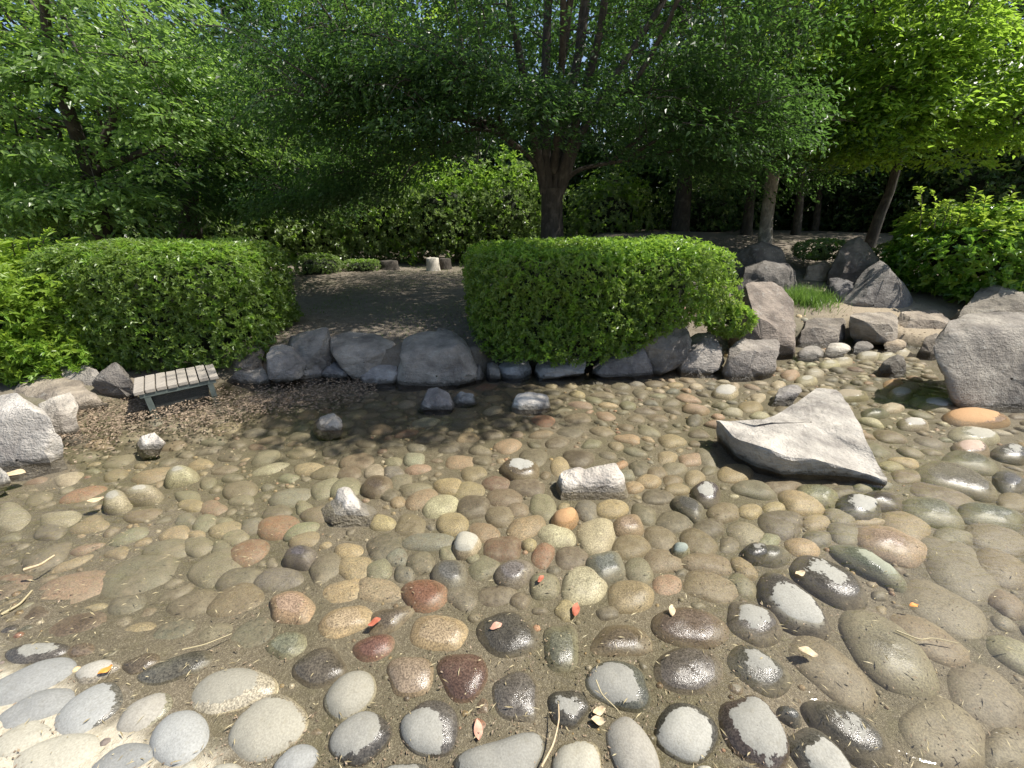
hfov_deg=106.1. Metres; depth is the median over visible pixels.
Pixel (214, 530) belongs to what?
cobble
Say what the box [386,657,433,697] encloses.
cobble
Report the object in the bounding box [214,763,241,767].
cobble
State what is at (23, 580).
cobble
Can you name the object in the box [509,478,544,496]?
cobble
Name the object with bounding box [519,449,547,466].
cobble
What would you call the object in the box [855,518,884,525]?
cobble
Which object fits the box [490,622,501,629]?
fallen leaf
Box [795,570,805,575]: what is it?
fallen leaf
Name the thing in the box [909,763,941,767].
cobble
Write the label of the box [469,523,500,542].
cobble
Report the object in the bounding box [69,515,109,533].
cobble
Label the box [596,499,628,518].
cobble
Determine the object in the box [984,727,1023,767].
cobble
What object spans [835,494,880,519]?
cobble
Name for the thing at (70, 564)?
cobble
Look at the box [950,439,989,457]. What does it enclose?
cobble
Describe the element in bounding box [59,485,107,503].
cobble
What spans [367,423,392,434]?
cobble
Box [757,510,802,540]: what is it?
cobble
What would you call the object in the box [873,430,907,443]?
cobble
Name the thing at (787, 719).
cobble
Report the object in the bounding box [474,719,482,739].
fallen leaf
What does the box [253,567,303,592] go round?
cobble
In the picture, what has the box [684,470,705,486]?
cobble
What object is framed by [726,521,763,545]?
cobble
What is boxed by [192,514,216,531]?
cobble
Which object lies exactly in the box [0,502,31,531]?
cobble
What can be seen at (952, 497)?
cobble
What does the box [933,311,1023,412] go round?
boulder
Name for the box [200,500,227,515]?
cobble
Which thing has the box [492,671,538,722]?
cobble
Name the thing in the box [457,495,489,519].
cobble
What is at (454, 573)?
cobble
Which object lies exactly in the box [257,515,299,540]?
cobble
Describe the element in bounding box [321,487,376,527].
rock
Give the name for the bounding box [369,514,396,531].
cobble
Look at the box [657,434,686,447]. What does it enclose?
cobble
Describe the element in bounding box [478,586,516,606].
cobble
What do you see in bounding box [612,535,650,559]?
cobble
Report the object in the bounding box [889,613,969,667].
cobble
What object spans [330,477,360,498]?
cobble
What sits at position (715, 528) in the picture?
cobble
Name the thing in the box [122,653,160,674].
cobble
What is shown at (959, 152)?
woodland tree
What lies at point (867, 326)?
boulder
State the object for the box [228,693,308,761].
cobble
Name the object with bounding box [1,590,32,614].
stick
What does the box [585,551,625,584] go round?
cobble
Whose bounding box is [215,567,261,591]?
cobble
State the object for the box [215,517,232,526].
cobble
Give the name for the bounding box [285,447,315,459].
cobble
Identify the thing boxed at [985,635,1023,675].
cobble
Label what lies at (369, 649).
cobble
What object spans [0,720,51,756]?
cobble
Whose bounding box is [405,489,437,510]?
cobble
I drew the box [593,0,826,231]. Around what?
woodland tree
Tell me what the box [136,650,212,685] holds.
cobble
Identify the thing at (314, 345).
edging rock
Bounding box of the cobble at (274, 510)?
[262,505,292,518]
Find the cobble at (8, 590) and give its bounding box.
[0,584,22,599]
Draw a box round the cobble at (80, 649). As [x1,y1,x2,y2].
[67,643,94,656]
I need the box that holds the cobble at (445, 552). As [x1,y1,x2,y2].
[439,545,455,560]
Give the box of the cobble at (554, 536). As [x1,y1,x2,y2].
[537,524,575,547]
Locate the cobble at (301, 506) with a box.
[295,500,312,515]
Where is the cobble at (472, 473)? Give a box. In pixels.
[461,466,486,480]
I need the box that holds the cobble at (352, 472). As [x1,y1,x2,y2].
[337,467,360,478]
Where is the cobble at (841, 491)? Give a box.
[833,487,854,497]
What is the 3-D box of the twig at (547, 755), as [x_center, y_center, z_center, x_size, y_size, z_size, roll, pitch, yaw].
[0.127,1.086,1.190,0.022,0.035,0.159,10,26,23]
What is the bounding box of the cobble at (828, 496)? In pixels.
[796,484,838,508]
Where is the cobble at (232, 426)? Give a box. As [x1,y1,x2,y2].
[212,422,242,434]
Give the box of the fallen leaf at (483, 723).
[473,718,485,728]
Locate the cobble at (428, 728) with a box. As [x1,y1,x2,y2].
[399,700,458,757]
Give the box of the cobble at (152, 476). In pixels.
[131,467,171,484]
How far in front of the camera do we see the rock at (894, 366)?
4.03 m
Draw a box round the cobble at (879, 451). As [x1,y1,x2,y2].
[868,442,890,457]
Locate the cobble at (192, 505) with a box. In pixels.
[177,499,202,511]
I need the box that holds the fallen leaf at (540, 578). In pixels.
[538,575,543,581]
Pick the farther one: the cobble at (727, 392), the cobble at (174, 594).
the cobble at (727, 392)
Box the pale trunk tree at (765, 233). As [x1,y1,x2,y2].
[590,0,980,243]
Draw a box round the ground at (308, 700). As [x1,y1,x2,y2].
[0,224,1023,767]
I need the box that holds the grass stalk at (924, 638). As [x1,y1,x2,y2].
[896,630,958,643]
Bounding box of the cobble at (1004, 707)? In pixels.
[947,662,1023,729]
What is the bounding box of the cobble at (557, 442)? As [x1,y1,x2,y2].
[545,436,569,448]
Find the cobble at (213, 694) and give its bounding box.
[191,668,278,715]
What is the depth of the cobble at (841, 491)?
2.34 m
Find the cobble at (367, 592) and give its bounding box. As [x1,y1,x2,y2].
[358,577,400,602]
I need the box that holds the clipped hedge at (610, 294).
[459,232,744,367]
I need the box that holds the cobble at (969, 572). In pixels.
[920,536,1001,605]
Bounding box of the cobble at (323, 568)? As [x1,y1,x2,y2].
[309,553,340,584]
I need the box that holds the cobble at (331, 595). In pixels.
[323,578,359,602]
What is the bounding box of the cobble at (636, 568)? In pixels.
[625,557,653,584]
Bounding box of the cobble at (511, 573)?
[493,559,533,589]
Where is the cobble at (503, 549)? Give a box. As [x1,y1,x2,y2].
[483,536,520,562]
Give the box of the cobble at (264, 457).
[251,449,279,465]
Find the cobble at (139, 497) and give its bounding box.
[124,484,163,506]
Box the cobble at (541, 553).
[531,542,554,569]
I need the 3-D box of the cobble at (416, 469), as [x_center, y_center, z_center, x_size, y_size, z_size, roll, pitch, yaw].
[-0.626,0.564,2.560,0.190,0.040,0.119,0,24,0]
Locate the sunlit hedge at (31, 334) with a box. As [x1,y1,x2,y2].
[0,249,128,387]
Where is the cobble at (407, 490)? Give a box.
[399,483,431,497]
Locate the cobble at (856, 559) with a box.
[828,545,907,592]
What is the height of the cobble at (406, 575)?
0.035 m
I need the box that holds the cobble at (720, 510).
[706,502,739,523]
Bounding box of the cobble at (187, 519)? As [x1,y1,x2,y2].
[175,513,196,525]
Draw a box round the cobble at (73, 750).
[13,733,99,767]
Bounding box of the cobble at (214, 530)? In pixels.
[208,521,241,538]
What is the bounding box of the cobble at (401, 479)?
[391,474,411,489]
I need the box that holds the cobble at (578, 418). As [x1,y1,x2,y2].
[564,413,591,423]
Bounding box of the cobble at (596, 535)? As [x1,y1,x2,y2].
[577,518,615,554]
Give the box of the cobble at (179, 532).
[158,525,189,540]
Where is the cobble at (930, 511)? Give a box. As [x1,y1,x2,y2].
[902,497,964,529]
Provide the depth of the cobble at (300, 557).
1.87 m
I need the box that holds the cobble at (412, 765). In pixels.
[384,763,428,767]
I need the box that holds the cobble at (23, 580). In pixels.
[0,574,32,589]
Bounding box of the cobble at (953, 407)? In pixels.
[946,398,958,409]
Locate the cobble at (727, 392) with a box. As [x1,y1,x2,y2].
[711,384,738,399]
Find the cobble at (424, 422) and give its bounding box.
[412,417,439,427]
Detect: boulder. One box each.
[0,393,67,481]
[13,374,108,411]
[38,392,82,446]
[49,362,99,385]
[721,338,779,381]
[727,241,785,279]
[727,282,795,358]
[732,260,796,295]
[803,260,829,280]
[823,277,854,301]
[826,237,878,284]
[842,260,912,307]
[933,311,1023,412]
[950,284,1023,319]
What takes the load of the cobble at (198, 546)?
on the ground at (308, 700)
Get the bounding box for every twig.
[541,704,559,766]
[595,680,620,714]
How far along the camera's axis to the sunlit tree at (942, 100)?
5.62 m
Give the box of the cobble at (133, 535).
[109,527,148,546]
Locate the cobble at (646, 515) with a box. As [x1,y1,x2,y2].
[631,503,655,525]
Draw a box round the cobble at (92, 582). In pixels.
[38,570,105,603]
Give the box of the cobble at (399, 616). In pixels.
[369,606,414,635]
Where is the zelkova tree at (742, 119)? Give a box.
[144,0,880,238]
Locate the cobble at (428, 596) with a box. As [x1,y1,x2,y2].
[401,579,447,612]
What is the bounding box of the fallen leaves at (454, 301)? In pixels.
[211,237,945,383]
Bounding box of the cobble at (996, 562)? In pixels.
[976,547,1023,590]
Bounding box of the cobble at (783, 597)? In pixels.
[756,572,831,640]
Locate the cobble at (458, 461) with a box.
[445,455,472,468]
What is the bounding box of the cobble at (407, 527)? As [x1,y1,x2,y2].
[395,514,425,536]
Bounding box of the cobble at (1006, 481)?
[992,470,1023,493]
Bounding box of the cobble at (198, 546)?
[185,536,213,557]
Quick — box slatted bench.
[133,364,221,418]
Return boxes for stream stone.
[797,346,823,359]
[825,343,850,355]
[853,341,872,352]
[884,339,905,351]
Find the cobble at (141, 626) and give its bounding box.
[124,622,156,631]
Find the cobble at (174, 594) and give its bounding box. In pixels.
[158,584,194,601]
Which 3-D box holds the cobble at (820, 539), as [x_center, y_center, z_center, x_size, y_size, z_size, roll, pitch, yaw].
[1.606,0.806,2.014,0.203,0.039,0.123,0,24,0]
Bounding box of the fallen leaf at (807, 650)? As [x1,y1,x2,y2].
[798,646,817,656]
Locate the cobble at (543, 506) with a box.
[529,494,555,520]
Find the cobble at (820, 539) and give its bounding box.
[802,531,831,547]
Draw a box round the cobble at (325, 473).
[310,466,339,479]
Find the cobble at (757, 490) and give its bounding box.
[731,480,776,500]
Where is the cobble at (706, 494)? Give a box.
[690,481,720,508]
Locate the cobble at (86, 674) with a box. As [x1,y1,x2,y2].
[75,660,121,684]
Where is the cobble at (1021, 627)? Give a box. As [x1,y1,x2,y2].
[1019,624,1023,635]
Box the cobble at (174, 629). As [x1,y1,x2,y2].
[153,620,195,639]
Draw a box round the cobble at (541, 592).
[529,573,559,600]
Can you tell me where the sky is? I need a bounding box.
[0,0,1023,177]
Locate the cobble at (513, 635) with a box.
[476,611,538,657]
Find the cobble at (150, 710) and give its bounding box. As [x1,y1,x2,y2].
[116,692,172,731]
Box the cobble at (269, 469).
[252,462,289,475]
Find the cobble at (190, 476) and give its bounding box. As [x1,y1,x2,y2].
[164,465,199,488]
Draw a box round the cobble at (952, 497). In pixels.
[909,482,974,506]
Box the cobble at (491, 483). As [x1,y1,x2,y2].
[482,476,509,490]
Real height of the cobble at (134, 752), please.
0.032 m
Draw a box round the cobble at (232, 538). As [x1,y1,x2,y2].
[221,529,249,545]
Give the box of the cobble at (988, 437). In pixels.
[947,426,999,445]
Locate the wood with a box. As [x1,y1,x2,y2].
[0,0,1023,252]
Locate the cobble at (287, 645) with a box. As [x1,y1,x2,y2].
[266,632,306,659]
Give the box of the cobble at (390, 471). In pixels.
[384,466,404,478]
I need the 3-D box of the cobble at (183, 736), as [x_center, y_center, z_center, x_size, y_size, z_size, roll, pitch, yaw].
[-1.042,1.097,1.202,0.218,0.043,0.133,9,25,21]
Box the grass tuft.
[779,282,851,314]
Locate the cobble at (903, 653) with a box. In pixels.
[838,609,939,697]
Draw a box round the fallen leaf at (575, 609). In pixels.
[572,602,579,615]
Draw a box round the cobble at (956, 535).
[933,527,972,545]
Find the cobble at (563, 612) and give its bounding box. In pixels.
[554,600,575,621]
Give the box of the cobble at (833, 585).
[789,555,867,610]
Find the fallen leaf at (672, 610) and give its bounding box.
[669,604,675,615]
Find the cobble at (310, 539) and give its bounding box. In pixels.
[288,531,319,547]
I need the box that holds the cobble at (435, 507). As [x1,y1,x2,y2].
[422,494,458,518]
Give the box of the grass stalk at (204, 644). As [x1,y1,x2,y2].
[182,633,231,649]
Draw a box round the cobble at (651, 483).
[636,474,661,488]
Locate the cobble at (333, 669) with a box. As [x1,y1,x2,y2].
[291,647,346,688]
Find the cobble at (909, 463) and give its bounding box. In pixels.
[887,457,918,468]
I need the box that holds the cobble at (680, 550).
[671,542,689,558]
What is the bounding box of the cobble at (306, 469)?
[294,463,324,475]
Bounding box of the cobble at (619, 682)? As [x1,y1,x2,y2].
[585,660,650,712]
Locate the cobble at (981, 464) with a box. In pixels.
[941,450,999,475]
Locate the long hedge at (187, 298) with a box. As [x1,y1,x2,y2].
[12,235,304,373]
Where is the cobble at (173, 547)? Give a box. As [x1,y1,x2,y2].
[141,538,185,558]
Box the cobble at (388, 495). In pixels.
[380,489,398,501]
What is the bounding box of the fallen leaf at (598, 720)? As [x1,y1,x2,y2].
[591,716,605,724]
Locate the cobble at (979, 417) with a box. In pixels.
[941,407,1010,428]
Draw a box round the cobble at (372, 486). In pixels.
[360,475,392,498]
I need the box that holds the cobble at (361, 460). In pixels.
[339,453,373,468]
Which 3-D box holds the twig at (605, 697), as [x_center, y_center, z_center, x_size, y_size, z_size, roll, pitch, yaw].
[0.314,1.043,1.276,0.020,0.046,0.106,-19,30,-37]
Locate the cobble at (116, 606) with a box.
[107,595,147,614]
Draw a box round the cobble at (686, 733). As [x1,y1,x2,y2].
[654,702,718,764]
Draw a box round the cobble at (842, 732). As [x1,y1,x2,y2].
[800,700,894,767]
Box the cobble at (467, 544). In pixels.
[452,531,481,560]
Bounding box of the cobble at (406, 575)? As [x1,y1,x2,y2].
[394,566,415,583]
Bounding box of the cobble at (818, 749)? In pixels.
[788,727,852,767]
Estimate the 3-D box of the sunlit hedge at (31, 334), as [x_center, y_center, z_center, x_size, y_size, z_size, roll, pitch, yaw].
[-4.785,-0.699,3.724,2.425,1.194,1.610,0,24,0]
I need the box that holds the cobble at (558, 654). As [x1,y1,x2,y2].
[543,625,578,672]
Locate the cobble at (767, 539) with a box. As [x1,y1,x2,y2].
[759,533,780,545]
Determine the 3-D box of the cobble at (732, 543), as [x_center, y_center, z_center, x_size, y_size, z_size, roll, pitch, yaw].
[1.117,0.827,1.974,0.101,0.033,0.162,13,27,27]
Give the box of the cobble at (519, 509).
[507,503,528,516]
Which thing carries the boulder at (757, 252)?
on the ground at (308, 700)
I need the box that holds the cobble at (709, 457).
[695,448,717,466]
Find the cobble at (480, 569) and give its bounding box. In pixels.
[469,555,500,580]
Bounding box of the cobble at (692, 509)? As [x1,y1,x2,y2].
[670,495,704,523]
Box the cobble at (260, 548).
[231,539,269,567]
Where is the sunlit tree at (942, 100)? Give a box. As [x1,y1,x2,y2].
[697,0,1023,247]
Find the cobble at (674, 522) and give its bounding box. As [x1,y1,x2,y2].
[655,511,692,532]
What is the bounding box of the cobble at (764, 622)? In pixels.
[726,601,782,647]
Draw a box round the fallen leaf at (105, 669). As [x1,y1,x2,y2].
[97,664,112,673]
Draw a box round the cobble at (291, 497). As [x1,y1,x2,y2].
[268,488,310,507]
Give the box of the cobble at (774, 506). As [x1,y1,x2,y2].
[762,501,784,511]
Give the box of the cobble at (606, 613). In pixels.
[596,606,619,620]
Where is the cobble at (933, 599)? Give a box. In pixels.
[904,579,987,638]
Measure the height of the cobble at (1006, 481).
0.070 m
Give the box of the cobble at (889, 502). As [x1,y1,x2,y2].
[864,490,902,512]
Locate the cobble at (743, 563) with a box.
[730,557,757,580]
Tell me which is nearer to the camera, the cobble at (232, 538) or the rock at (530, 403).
the cobble at (232, 538)
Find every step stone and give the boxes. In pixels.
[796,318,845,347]
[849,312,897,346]
[898,310,949,328]
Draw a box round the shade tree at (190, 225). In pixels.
[14,0,389,239]
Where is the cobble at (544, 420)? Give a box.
[530,415,554,426]
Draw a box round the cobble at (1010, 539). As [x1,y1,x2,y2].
[964,523,1023,557]
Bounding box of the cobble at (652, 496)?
[642,489,674,504]
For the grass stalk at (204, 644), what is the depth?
1.44 m
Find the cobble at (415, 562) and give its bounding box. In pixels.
[406,551,434,575]
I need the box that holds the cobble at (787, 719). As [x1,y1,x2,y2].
[776,706,801,728]
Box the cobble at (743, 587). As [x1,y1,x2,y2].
[728,573,756,599]
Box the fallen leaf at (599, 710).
[593,706,605,715]
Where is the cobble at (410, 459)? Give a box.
[403,453,424,466]
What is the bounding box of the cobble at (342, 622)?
[318,605,372,638]
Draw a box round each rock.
[0,468,10,494]
[92,362,136,399]
[136,433,165,458]
[218,341,264,373]
[227,366,271,391]
[266,344,305,383]
[278,365,324,388]
[287,327,335,369]
[313,413,342,440]
[321,355,331,369]
[321,361,349,383]
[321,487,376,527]
[330,331,395,380]
[360,365,397,390]
[396,328,477,391]
[417,387,453,414]
[453,392,476,407]
[475,364,484,383]
[485,362,500,382]
[499,359,531,383]
[511,392,550,414]
[533,356,585,381]
[556,463,627,500]
[592,342,655,380]
[642,316,691,375]
[676,333,724,378]
[716,388,886,489]
[770,385,801,406]
[852,339,863,345]
[876,354,905,377]
[916,333,938,360]
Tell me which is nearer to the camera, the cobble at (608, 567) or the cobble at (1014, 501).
the cobble at (608, 567)
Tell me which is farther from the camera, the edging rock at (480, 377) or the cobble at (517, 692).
the edging rock at (480, 377)
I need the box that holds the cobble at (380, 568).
[367,558,391,579]
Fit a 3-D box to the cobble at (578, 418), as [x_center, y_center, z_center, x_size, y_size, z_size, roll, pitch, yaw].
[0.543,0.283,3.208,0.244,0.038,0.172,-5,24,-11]
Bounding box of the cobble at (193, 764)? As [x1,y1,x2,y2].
[181,761,197,767]
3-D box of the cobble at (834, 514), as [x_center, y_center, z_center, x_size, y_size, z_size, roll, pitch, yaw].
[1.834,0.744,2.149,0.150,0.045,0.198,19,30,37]
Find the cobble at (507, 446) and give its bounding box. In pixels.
[493,438,521,454]
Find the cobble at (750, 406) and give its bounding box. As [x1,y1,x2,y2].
[738,401,762,412]
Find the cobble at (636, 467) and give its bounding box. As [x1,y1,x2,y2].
[628,461,649,476]
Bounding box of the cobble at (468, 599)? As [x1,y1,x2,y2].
[447,586,476,612]
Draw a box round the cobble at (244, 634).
[231,617,272,647]
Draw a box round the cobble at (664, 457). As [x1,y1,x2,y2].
[658,451,677,463]
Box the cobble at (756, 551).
[740,542,766,565]
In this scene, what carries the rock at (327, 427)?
on the ground at (308, 700)
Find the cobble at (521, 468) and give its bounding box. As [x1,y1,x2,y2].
[499,458,538,480]
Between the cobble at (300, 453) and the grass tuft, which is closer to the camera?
the cobble at (300, 453)
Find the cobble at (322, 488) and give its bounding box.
[310,477,338,499]
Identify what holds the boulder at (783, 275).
on the ground at (308, 700)
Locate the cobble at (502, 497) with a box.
[486,489,522,506]
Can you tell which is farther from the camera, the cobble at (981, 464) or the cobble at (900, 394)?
the cobble at (900, 394)
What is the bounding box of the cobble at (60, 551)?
[21,541,72,573]
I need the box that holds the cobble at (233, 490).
[222,481,257,499]
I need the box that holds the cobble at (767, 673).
[727,645,791,697]
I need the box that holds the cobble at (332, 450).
[322,444,345,456]
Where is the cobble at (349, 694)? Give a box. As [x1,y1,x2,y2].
[323,670,376,722]
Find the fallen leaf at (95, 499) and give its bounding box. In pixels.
[87,496,103,501]
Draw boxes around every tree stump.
[380,260,399,269]
[426,257,440,270]
[439,258,451,269]
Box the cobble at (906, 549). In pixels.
[857,525,926,568]
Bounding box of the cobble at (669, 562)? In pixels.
[644,549,682,572]
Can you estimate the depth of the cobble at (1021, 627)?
1.57 m
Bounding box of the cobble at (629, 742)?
[606,716,659,767]
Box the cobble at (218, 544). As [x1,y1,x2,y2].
[211,540,230,552]
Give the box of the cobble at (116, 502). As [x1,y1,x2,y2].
[103,489,132,515]
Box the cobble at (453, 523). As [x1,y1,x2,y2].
[436,512,468,535]
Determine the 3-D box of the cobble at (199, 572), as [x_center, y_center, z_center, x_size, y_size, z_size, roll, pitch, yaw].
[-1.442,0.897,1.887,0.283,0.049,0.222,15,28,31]
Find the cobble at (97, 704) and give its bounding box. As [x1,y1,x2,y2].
[54,682,122,734]
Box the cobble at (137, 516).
[122,508,162,523]
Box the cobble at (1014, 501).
[996,493,1023,511]
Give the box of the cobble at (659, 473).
[647,467,667,478]
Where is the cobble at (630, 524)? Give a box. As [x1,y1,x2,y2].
[613,514,643,536]
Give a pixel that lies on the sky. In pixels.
(584, 58)
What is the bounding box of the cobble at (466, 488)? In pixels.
[454,481,484,498]
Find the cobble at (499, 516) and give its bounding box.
[485,506,513,527]
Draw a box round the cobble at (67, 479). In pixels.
[53,472,83,486]
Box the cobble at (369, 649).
[352,634,394,661]
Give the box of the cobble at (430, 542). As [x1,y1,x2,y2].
[402,533,453,551]
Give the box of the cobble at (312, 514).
[300,505,324,522]
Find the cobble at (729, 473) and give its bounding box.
[717,464,753,483]
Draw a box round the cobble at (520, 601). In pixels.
[509,593,530,609]
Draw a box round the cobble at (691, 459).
[678,453,700,466]
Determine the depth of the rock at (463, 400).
3.38 m
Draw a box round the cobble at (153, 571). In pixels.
[100,555,178,597]
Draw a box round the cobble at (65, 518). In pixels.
[40,511,81,526]
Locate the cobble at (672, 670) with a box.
[653,647,722,694]
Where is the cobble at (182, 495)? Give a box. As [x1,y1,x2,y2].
[174,491,200,501]
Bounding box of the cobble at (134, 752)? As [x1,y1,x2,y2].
[92,743,152,767]
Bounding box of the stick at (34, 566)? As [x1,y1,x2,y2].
[23,555,54,570]
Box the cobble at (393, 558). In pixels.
[386,548,407,566]
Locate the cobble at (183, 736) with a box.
[149,710,209,766]
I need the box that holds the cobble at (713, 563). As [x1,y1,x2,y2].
[681,553,731,575]
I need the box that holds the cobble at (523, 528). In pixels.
[506,515,545,540]
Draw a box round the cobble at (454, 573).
[430,560,467,588]
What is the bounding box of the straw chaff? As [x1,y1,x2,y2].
[0,435,1023,767]
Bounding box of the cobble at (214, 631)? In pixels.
[198,623,232,640]
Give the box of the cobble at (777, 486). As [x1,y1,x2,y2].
[764,480,801,493]
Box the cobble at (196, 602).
[166,589,217,617]
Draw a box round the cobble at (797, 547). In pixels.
[784,538,819,556]
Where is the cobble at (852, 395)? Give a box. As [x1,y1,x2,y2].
[837,389,868,401]
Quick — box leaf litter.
[58,377,377,467]
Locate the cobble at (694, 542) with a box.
[679,528,717,553]
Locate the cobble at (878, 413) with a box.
[860,408,889,419]
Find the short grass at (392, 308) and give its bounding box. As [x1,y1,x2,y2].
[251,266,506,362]
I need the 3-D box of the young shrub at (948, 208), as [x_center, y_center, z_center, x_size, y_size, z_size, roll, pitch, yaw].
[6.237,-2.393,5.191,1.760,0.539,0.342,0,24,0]
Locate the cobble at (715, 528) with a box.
[693,518,724,537]
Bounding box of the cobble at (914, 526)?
[882,511,930,539]
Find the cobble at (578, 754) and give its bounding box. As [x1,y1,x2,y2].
[551,740,601,767]
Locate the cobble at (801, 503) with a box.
[777,490,824,515]
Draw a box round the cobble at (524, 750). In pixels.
[452,732,543,767]
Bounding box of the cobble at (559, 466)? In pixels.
[550,457,568,476]
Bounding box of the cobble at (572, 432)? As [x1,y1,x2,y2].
[556,427,584,437]
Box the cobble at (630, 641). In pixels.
[590,625,652,656]
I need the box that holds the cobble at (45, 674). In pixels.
[0,657,76,705]
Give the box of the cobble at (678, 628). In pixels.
[650,607,729,649]
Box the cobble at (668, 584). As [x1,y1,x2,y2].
[652,574,681,595]
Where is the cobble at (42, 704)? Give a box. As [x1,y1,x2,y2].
[0,688,74,728]
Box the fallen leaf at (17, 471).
[7,469,25,475]
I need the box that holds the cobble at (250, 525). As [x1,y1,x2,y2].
[241,517,262,534]
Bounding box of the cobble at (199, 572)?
[187,547,241,588]
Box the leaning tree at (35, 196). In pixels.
[0,0,327,264]
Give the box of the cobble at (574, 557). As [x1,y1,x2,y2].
[555,546,588,569]
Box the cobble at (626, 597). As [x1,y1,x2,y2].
[607,580,653,613]
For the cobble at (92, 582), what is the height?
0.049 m
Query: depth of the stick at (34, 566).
1.80 m
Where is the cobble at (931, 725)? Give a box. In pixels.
[898,697,985,767]
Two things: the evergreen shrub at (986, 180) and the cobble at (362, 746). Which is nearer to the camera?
the cobble at (362, 746)
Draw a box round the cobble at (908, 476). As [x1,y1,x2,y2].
[891,470,920,483]
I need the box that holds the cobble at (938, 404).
[917,397,950,412]
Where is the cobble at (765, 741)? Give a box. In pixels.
[718,695,789,767]
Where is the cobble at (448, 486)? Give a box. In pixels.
[433,478,461,494]
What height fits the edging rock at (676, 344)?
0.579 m
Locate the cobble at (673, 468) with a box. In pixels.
[663,462,686,475]
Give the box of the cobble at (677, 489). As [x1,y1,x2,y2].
[664,483,689,495]
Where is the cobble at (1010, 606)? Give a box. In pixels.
[988,589,1023,620]
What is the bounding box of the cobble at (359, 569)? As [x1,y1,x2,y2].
[339,557,371,579]
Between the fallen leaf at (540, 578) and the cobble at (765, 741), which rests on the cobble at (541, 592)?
the fallen leaf at (540, 578)
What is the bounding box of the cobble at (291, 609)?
[269,591,315,624]
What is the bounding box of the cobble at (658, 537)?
[644,526,676,549]
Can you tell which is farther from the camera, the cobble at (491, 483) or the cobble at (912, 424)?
the cobble at (912, 424)
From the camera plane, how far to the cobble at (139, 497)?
2.31 m
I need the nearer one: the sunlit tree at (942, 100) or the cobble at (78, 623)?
the cobble at (78, 623)
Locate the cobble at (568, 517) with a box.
[551,507,578,529]
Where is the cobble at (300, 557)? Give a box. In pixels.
[282,545,318,570]
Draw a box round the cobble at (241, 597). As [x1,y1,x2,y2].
[206,582,264,617]
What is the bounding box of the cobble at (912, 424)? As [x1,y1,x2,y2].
[896,417,928,431]
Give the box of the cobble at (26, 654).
[5,643,69,663]
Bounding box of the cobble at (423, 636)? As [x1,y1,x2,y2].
[410,615,468,651]
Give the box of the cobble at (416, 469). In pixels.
[405,464,431,474]
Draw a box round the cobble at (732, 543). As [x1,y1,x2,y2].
[719,536,739,553]
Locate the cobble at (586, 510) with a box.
[575,500,596,521]
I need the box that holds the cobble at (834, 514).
[823,508,855,526]
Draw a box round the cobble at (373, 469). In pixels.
[364,464,383,478]
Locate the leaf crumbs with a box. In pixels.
[0,417,1021,767]
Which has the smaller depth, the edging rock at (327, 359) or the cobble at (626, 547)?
the cobble at (626, 547)
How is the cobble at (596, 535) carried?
on the ground at (308, 700)
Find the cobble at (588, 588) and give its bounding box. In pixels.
[561,566,607,605]
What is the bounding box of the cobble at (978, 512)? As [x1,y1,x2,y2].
[957,502,1023,531]
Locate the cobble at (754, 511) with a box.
[738,504,761,519]
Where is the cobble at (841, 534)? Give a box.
[826,523,857,545]
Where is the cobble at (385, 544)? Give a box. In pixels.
[366,532,402,560]
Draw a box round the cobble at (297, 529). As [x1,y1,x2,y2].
[283,522,319,541]
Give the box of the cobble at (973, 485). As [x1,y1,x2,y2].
[915,461,998,502]
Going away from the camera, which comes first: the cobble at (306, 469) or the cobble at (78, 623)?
the cobble at (78, 623)
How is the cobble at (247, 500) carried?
on the ground at (308, 700)
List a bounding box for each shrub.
[0,164,122,255]
[0,227,79,260]
[75,166,213,257]
[167,161,294,262]
[258,166,366,263]
[291,252,345,274]
[318,154,434,263]
[341,258,380,271]
[380,150,503,265]
[447,144,569,253]
[563,164,670,238]
[642,172,763,231]
[701,303,758,339]
[787,154,941,231]
[790,237,846,261]
[872,240,929,267]
[878,111,1023,231]
[880,200,1023,304]
[913,185,1023,227]
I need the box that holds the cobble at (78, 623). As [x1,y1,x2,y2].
[49,611,106,636]
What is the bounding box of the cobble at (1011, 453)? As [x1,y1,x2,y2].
[990,443,1023,465]
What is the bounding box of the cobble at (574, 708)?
[547,690,590,729]
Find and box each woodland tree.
[0,0,135,174]
[0,11,59,151]
[113,0,360,233]
[258,0,454,253]
[417,0,559,224]
[526,0,741,195]
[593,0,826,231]
[638,0,942,235]
[731,0,1009,234]
[763,0,998,230]
[879,0,1023,187]
[960,1,1023,190]
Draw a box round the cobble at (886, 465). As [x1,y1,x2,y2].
[878,461,904,471]
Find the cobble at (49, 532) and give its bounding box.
[33,524,66,540]
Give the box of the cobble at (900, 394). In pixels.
[887,387,912,401]
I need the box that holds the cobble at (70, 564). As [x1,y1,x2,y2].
[50,554,93,573]
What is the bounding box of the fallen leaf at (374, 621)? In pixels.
[368,617,380,625]
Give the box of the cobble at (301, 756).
[273,744,318,767]
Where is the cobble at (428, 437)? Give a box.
[414,431,446,443]
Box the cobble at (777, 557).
[760,545,790,567]
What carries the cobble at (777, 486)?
on the ground at (308, 700)
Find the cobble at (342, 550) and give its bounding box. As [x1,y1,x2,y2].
[334,543,363,558]
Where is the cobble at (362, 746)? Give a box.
[328,711,392,766]
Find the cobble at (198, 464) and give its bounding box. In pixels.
[187,459,213,469]
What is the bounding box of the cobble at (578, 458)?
[563,450,594,467]
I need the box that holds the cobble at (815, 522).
[803,514,829,531]
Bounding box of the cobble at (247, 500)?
[228,495,253,505]
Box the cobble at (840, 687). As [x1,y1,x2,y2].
[788,636,877,714]
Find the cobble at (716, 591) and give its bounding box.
[682,570,738,604]
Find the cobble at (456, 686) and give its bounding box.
[436,654,487,703]

